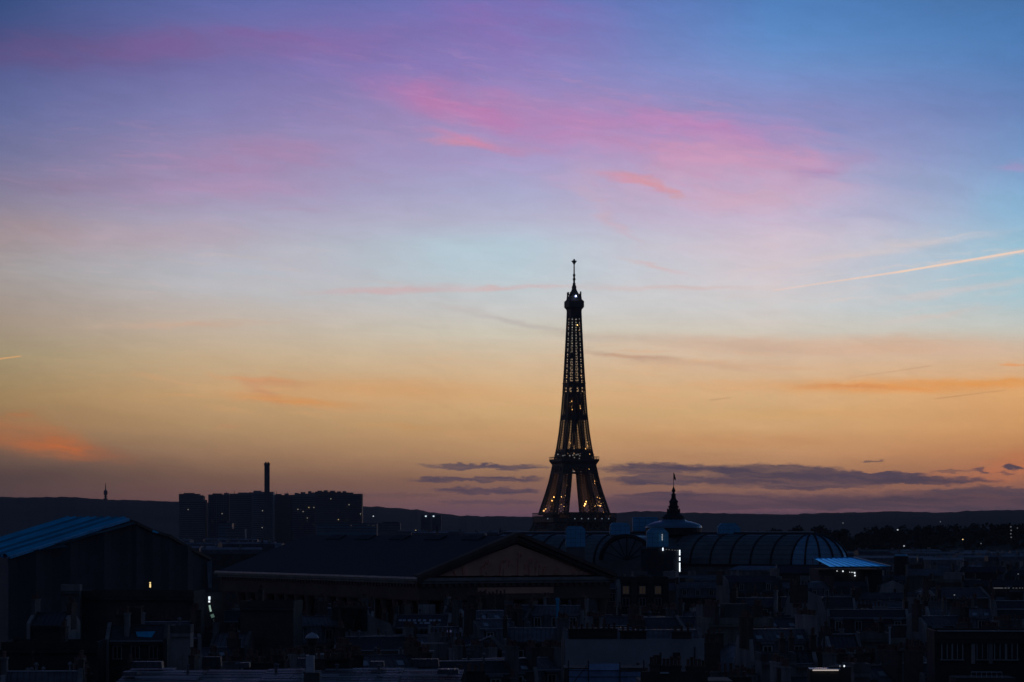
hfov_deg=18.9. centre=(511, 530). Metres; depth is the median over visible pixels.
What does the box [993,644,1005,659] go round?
window
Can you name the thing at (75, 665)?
apartment building
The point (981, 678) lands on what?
building
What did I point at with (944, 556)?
apartment building
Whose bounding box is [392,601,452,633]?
apartment building
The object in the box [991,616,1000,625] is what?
apartment building
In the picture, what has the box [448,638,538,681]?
apartment building
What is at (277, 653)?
apartment building
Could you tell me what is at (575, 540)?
wrapped scaffold
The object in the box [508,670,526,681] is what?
apartment building
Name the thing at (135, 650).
window
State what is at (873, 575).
canopy roof
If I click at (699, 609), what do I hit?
apartment building
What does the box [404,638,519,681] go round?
apartment building
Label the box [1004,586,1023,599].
apartment building
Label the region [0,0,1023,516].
sky
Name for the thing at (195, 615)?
apartment building
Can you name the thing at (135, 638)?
apartment building
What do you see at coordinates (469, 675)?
apartment building
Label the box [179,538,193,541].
apartment building
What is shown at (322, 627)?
apartment building
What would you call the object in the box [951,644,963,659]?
window
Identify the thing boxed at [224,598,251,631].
apartment building
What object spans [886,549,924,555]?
apartment building
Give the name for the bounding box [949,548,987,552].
apartment building
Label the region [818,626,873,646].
apartment building
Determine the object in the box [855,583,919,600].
apartment building
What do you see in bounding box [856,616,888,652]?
apartment building
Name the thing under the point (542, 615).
apartment building
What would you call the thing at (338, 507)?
tower block
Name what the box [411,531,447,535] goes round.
apartment building
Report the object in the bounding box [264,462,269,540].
chimney
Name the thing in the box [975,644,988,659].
window
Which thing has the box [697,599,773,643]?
apartment building
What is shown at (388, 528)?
office building
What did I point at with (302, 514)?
tower block
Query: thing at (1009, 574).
apartment building
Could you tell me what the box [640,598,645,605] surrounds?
window
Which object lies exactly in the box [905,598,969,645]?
apartment building
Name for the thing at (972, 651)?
apartment building
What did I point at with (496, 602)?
building
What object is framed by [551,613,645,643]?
apartment building
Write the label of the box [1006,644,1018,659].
window
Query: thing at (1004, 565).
apartment building
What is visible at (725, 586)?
apartment building
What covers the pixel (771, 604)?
apartment building
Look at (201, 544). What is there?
apartment building
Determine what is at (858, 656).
apartment building
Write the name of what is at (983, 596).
apartment building
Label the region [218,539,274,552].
apartment building
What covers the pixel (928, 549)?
apartment building
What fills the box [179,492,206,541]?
tower block
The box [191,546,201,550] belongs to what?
apartment building
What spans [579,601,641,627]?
building
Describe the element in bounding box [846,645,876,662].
apartment building
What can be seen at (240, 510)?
tower block
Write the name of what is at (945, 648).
window
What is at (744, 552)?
exhibition palace
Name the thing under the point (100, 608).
apartment building
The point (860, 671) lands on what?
apartment building
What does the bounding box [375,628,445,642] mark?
apartment building
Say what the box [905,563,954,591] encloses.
apartment building
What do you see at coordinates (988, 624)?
apartment building
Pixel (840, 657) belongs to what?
apartment building
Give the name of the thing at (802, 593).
apartment building
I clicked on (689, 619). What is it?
apartment building
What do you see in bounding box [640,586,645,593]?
window
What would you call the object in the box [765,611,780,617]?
apartment building
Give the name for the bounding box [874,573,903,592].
apartment building
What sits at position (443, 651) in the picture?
apartment building
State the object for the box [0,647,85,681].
apartment building
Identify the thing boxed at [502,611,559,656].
apartment building
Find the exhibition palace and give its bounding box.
[496,473,848,612]
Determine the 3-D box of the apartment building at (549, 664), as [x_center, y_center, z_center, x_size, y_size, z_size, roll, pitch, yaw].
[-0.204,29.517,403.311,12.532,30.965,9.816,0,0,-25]
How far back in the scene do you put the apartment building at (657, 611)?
570.63 m
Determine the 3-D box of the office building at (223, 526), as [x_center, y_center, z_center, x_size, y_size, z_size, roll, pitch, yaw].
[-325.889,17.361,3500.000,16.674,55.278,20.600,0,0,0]
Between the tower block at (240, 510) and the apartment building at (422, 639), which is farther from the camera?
the tower block at (240, 510)
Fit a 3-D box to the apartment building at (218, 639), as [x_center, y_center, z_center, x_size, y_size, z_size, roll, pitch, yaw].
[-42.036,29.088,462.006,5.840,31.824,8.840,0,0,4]
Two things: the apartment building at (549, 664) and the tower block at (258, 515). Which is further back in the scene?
the tower block at (258, 515)
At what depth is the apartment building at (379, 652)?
392.74 m
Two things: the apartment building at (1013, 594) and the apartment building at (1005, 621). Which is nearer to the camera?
the apartment building at (1005, 621)
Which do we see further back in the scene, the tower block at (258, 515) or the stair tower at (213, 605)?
the tower block at (258, 515)
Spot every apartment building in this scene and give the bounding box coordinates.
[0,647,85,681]
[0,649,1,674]
[0,653,88,681]
[1,619,106,681]
[27,593,79,638]
[61,584,81,638]
[82,590,204,647]
[85,664,131,681]
[105,606,169,681]
[114,608,173,623]
[127,654,208,669]
[141,603,201,654]
[170,617,193,669]
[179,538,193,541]
[187,540,227,545]
[188,647,289,680]
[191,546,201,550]
[200,545,262,609]
[201,630,241,668]
[202,649,239,669]
[203,537,230,542]
[204,624,212,646]
[208,644,305,668]
[209,618,254,660]
[209,649,274,669]
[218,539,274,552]
[221,537,257,541]
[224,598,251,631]
[228,624,239,632]
[238,613,309,629]
[240,585,302,655]
[245,645,335,661]
[263,646,283,663]
[287,643,362,668]
[302,600,340,657]
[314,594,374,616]
[315,646,363,670]
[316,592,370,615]
[330,599,393,651]
[334,619,413,654]
[335,634,417,679]
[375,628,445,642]
[377,646,434,658]
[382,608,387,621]
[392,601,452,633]
[394,621,434,635]
[397,529,428,534]
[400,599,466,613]
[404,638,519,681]
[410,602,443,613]
[410,622,454,642]
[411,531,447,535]
[421,639,467,660]
[427,613,462,642]
[428,627,471,642]
[433,529,464,535]
[440,639,493,647]
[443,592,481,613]
[447,635,502,656]
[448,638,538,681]
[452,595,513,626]
[453,662,485,681]
[460,531,486,535]
[462,603,523,645]
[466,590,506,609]
[466,638,560,681]
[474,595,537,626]
[475,530,498,535]
[483,639,553,657]
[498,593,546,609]
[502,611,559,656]
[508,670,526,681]
[529,593,586,626]
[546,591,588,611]
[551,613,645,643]
[555,611,603,627]
[561,621,703,681]
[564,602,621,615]
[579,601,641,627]
[606,579,620,613]
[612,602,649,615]
[616,576,668,614]
[627,603,685,628]
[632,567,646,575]
[635,603,701,627]
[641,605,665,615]
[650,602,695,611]
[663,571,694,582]
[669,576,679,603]
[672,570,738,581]
[675,577,716,613]
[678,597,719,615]
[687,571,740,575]
[694,599,745,628]
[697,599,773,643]
[702,635,720,676]
[704,626,778,670]
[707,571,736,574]
[709,663,748,681]
[716,568,782,602]
[732,583,777,615]
[733,666,758,681]
[735,607,817,669]
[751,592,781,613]
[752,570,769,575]
[754,585,855,610]
[755,632,796,681]
[761,602,802,627]
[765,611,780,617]
[769,653,856,681]
[776,564,835,580]
[779,601,806,617]
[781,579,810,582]
[782,576,833,596]
[782,577,825,635]
[787,627,817,675]
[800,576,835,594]
[816,646,881,667]
[817,624,844,645]
[817,646,848,664]
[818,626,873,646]
[819,576,868,594]
[820,621,861,650]
[822,643,902,681]
[825,596,908,633]
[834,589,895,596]
[840,590,902,608]
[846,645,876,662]
[847,549,877,556]
[847,644,926,663]
[850,662,870,681]
[854,548,902,556]
[855,553,917,567]
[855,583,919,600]
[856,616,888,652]
[857,599,888,608]
[869,621,906,647]
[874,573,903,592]
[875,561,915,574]
[875,643,926,669]
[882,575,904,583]
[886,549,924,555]
[894,554,937,562]
[900,642,926,662]
[901,547,942,551]
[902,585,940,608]
[902,644,926,681]
[903,639,926,661]
[905,550,955,555]
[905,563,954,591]
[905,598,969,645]
[907,594,940,619]
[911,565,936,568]
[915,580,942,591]
[917,578,990,607]
[922,593,977,614]
[923,555,963,564]
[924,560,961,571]
[926,628,1023,681]
[929,572,980,587]
[936,553,962,557]
[941,594,994,627]
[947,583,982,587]
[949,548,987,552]
[951,553,994,564]
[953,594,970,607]
[956,614,1012,627]
[958,562,1017,579]
[959,550,998,554]
[961,575,1023,587]
[963,561,991,566]
[975,551,1023,554]
[982,621,998,627]
[983,579,1023,596]
[984,552,1019,564]
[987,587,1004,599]
[990,588,1023,618]
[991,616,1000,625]
[996,552,1023,564]
[996,561,1023,566]
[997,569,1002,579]
[1001,562,1014,566]
[1002,564,1023,579]
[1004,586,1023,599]
[1008,550,1023,552]
[1010,614,1023,627]
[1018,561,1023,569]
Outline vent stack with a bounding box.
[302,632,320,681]
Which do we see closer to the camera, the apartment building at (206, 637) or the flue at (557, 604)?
the apartment building at (206, 637)
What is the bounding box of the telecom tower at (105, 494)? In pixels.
[103,483,107,499]
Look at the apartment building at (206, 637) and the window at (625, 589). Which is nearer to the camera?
the apartment building at (206, 637)
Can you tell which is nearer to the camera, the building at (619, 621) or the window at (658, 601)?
the building at (619, 621)
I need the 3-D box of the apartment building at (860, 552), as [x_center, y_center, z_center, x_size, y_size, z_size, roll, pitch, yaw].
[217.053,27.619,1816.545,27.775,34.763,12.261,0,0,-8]
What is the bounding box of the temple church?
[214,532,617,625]
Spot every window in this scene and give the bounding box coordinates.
[113,646,121,658]
[131,646,139,658]
[149,646,157,658]
[603,538,645,560]
[609,593,614,601]
[622,586,628,593]
[622,598,628,605]
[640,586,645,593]
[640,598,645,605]
[654,586,661,593]
[654,598,661,605]
[940,644,953,659]
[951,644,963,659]
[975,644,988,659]
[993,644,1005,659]
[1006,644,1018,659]
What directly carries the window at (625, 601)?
in the apartment building at (642, 589)
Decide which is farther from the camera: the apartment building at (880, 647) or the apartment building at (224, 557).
the apartment building at (224, 557)
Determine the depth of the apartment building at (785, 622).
485.09 m
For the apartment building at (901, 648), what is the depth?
470.68 m
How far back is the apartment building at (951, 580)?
923.82 m
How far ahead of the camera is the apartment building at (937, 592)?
609.52 m
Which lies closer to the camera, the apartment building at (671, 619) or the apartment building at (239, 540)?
the apartment building at (671, 619)
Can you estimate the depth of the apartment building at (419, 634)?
533.99 m
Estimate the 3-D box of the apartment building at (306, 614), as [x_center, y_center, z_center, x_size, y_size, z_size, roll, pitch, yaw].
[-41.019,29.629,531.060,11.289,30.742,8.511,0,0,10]
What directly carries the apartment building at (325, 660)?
on the ground
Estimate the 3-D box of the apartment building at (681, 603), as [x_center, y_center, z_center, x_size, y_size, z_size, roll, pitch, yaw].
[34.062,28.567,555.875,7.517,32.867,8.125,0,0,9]
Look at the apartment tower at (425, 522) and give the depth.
4591.00 m
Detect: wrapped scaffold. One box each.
[566,526,585,604]
[610,523,629,537]
[632,517,658,531]
[646,528,668,547]
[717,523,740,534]
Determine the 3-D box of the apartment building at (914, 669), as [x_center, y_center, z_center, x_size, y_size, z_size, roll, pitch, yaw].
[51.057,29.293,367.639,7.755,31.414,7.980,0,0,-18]
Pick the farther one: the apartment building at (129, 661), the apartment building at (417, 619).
the apartment building at (417, 619)
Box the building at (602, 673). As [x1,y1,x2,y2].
[563,660,644,681]
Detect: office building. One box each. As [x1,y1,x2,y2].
[218,521,233,537]
[227,529,246,538]
[316,523,377,534]
[378,522,400,535]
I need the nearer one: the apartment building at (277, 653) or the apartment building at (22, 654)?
the apartment building at (22, 654)
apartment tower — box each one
[421,515,430,531]
[432,515,441,531]
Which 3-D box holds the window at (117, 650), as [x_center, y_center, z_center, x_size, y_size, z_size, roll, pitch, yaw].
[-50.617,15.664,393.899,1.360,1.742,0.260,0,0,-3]
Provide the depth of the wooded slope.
2670.80 m
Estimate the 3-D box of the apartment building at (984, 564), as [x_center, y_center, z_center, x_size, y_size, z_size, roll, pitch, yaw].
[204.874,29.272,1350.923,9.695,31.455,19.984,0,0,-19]
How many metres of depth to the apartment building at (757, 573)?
973.32 m
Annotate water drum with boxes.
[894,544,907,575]
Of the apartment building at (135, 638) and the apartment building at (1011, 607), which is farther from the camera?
the apartment building at (1011, 607)
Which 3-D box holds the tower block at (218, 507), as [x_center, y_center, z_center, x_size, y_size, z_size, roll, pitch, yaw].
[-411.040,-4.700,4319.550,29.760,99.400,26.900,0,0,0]
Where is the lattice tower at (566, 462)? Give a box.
[529,259,616,530]
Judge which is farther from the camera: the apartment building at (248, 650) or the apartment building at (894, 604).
the apartment building at (894, 604)
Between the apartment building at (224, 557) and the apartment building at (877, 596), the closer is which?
the apartment building at (877, 596)
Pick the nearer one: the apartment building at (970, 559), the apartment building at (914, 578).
the apartment building at (914, 578)
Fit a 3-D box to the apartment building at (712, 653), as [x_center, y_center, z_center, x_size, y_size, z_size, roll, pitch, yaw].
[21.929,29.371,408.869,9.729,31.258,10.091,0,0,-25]
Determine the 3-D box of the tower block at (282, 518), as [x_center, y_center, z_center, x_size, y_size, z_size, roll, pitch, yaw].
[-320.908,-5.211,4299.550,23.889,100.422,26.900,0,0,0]
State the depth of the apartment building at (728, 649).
419.02 m
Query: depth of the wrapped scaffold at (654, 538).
1555.50 m
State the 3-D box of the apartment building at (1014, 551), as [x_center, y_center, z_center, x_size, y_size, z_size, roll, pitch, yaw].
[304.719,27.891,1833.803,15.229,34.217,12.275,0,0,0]
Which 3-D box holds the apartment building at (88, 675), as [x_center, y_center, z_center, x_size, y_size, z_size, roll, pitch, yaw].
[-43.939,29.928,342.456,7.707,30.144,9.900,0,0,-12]
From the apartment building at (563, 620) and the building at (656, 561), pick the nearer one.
the apartment building at (563, 620)
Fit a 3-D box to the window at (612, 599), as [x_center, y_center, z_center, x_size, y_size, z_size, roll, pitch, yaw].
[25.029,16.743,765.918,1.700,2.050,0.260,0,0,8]
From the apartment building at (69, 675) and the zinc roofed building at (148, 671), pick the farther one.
the apartment building at (69, 675)
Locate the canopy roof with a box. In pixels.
[809,557,890,592]
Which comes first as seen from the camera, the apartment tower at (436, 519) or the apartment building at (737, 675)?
the apartment building at (737, 675)
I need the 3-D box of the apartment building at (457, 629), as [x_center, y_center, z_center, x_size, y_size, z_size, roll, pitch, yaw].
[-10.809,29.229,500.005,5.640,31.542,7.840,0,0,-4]
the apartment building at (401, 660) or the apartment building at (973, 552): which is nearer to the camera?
the apartment building at (401, 660)
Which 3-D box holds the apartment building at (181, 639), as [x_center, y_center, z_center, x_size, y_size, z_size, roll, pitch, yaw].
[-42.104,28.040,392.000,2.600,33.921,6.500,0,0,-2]
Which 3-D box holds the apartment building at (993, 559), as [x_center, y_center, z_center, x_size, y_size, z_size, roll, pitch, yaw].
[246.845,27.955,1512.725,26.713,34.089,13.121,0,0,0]
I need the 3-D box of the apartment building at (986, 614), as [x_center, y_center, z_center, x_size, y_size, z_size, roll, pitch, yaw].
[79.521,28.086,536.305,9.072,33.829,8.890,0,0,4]
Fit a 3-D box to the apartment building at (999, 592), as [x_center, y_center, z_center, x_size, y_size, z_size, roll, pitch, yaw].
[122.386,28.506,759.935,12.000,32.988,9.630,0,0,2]
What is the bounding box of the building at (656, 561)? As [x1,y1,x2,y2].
[640,534,679,575]
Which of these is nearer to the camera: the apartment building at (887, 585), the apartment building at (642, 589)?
the apartment building at (642, 589)
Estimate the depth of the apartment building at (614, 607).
606.08 m
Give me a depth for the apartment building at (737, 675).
340.15 m
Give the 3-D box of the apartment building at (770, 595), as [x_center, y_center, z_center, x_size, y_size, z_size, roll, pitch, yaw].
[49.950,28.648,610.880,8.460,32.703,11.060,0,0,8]
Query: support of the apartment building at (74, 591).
on the ground
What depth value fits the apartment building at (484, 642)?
441.06 m
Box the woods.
[758,522,1023,551]
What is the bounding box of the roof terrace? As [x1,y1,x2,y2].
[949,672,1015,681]
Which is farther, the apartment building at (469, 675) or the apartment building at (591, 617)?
the apartment building at (591, 617)
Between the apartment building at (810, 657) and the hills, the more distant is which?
the hills
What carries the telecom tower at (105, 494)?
on the hills
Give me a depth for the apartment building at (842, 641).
463.62 m
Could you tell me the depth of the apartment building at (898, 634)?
514.53 m
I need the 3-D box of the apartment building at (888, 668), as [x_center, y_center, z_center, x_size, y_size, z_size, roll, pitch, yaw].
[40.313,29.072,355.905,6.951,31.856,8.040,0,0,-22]
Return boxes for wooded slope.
[838,531,1023,551]
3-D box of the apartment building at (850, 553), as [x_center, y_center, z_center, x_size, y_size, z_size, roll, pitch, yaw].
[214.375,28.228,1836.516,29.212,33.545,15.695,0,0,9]
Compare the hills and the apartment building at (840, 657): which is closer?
the apartment building at (840, 657)
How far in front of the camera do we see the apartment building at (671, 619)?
483.72 m
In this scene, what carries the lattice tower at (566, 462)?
on the ground
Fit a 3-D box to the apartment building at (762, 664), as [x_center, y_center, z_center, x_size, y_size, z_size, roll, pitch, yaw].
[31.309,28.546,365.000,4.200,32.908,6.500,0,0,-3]
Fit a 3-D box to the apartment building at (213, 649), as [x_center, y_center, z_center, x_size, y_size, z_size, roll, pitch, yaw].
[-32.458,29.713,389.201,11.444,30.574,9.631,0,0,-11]
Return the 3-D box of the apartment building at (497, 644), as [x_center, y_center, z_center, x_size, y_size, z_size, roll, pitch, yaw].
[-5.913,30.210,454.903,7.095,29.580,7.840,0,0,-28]
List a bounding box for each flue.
[555,598,559,617]
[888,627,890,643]
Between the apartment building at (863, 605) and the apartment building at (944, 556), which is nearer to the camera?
the apartment building at (863, 605)
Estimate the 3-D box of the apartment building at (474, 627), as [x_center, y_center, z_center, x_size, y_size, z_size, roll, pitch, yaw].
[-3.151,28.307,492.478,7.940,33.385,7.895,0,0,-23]
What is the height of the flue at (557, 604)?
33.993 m
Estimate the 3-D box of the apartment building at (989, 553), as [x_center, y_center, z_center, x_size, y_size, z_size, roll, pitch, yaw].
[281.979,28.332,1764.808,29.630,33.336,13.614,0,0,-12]
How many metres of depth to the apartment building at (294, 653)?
360.01 m
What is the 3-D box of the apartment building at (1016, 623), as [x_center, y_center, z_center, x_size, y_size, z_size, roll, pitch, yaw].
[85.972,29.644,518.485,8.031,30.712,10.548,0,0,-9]
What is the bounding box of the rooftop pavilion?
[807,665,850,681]
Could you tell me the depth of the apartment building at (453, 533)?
2927.27 m
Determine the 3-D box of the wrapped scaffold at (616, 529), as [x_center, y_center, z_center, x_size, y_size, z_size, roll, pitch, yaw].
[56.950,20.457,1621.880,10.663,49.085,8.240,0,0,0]
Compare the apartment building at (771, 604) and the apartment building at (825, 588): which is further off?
the apartment building at (825, 588)
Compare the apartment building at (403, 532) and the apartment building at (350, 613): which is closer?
the apartment building at (350, 613)
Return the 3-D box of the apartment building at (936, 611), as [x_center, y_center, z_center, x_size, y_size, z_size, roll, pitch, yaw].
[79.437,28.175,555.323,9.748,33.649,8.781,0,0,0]
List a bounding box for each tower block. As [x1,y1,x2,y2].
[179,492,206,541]
[208,493,229,537]
[230,490,251,538]
[252,491,274,541]
[275,493,290,543]
[291,491,314,540]
[315,490,362,534]
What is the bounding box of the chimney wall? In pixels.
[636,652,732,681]
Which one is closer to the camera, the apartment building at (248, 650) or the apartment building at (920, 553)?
the apartment building at (248, 650)
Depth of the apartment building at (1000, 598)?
740.83 m
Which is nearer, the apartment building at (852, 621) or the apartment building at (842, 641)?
the apartment building at (842, 641)
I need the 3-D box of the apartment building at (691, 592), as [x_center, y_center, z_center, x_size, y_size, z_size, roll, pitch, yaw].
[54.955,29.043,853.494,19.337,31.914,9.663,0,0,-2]
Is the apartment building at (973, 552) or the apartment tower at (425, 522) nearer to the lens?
the apartment building at (973, 552)
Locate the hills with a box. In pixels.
[0,497,1023,538]
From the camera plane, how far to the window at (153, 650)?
394.16 m
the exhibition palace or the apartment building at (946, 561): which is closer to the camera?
the apartment building at (946, 561)
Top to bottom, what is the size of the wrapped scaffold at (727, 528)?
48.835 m
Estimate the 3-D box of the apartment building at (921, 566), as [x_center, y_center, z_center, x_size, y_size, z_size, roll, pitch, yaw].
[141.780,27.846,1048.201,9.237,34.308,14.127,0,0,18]
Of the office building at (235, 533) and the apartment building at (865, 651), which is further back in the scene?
the office building at (235, 533)
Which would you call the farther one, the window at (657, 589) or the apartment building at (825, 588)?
the apartment building at (825, 588)
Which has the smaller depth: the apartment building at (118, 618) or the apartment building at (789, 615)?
the apartment building at (118, 618)
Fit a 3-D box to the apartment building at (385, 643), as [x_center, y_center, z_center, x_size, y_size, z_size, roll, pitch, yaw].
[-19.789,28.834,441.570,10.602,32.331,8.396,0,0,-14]
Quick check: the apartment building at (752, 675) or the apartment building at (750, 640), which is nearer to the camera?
the apartment building at (752, 675)
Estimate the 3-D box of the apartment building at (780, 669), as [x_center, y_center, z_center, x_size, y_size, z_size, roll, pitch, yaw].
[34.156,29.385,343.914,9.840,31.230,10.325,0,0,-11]
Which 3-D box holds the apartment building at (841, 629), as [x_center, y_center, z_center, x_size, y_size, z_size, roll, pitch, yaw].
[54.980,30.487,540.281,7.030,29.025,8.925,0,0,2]
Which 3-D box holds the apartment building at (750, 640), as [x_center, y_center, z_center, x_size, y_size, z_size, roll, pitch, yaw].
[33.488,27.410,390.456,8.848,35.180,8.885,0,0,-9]
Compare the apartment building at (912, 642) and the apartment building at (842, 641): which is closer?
the apartment building at (912, 642)
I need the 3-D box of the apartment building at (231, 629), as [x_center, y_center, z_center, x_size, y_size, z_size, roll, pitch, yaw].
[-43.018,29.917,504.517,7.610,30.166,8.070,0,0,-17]
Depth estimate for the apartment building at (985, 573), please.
1103.01 m
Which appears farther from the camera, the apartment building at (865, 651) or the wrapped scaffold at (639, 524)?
the wrapped scaffold at (639, 524)
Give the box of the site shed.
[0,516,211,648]
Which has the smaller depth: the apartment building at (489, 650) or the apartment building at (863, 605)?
the apartment building at (489, 650)
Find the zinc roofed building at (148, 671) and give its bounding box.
[116,657,463,681]
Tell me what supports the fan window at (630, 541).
in the exhibition palace
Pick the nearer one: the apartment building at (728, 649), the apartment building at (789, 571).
the apartment building at (728, 649)
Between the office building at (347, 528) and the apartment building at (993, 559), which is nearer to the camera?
the apartment building at (993, 559)
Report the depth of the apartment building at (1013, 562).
1353.81 m
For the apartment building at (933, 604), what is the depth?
582.66 m
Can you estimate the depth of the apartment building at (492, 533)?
2990.65 m
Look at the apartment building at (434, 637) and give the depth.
487.09 m
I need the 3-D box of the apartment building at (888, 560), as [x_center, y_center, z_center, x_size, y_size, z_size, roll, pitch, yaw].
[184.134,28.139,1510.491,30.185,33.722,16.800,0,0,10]
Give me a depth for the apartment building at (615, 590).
766.06 m
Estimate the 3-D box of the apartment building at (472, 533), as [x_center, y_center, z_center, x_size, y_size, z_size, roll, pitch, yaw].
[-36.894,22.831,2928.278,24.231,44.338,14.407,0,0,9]
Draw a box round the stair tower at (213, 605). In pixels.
[204,591,223,631]
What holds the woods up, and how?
on the wooded slope
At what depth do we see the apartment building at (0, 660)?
386.64 m
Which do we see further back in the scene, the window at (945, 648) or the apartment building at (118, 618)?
the apartment building at (118, 618)
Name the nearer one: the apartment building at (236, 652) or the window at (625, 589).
the apartment building at (236, 652)
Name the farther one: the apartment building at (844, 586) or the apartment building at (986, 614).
the apartment building at (844, 586)
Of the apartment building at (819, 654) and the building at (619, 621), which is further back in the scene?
the building at (619, 621)
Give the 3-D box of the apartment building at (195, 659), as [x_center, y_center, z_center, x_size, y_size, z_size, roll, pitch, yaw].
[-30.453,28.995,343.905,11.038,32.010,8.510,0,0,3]
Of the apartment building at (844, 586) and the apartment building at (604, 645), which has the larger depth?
the apartment building at (844, 586)
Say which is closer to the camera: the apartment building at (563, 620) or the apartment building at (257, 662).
the apartment building at (257, 662)
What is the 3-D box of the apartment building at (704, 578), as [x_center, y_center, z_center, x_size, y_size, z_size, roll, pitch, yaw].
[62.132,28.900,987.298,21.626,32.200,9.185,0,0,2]
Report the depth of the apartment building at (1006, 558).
1505.93 m
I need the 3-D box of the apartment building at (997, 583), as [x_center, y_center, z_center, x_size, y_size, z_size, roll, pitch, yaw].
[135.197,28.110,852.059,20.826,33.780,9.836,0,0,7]
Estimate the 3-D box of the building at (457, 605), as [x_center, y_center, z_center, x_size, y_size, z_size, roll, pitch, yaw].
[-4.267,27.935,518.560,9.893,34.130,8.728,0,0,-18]
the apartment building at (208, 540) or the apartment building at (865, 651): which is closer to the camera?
the apartment building at (865, 651)

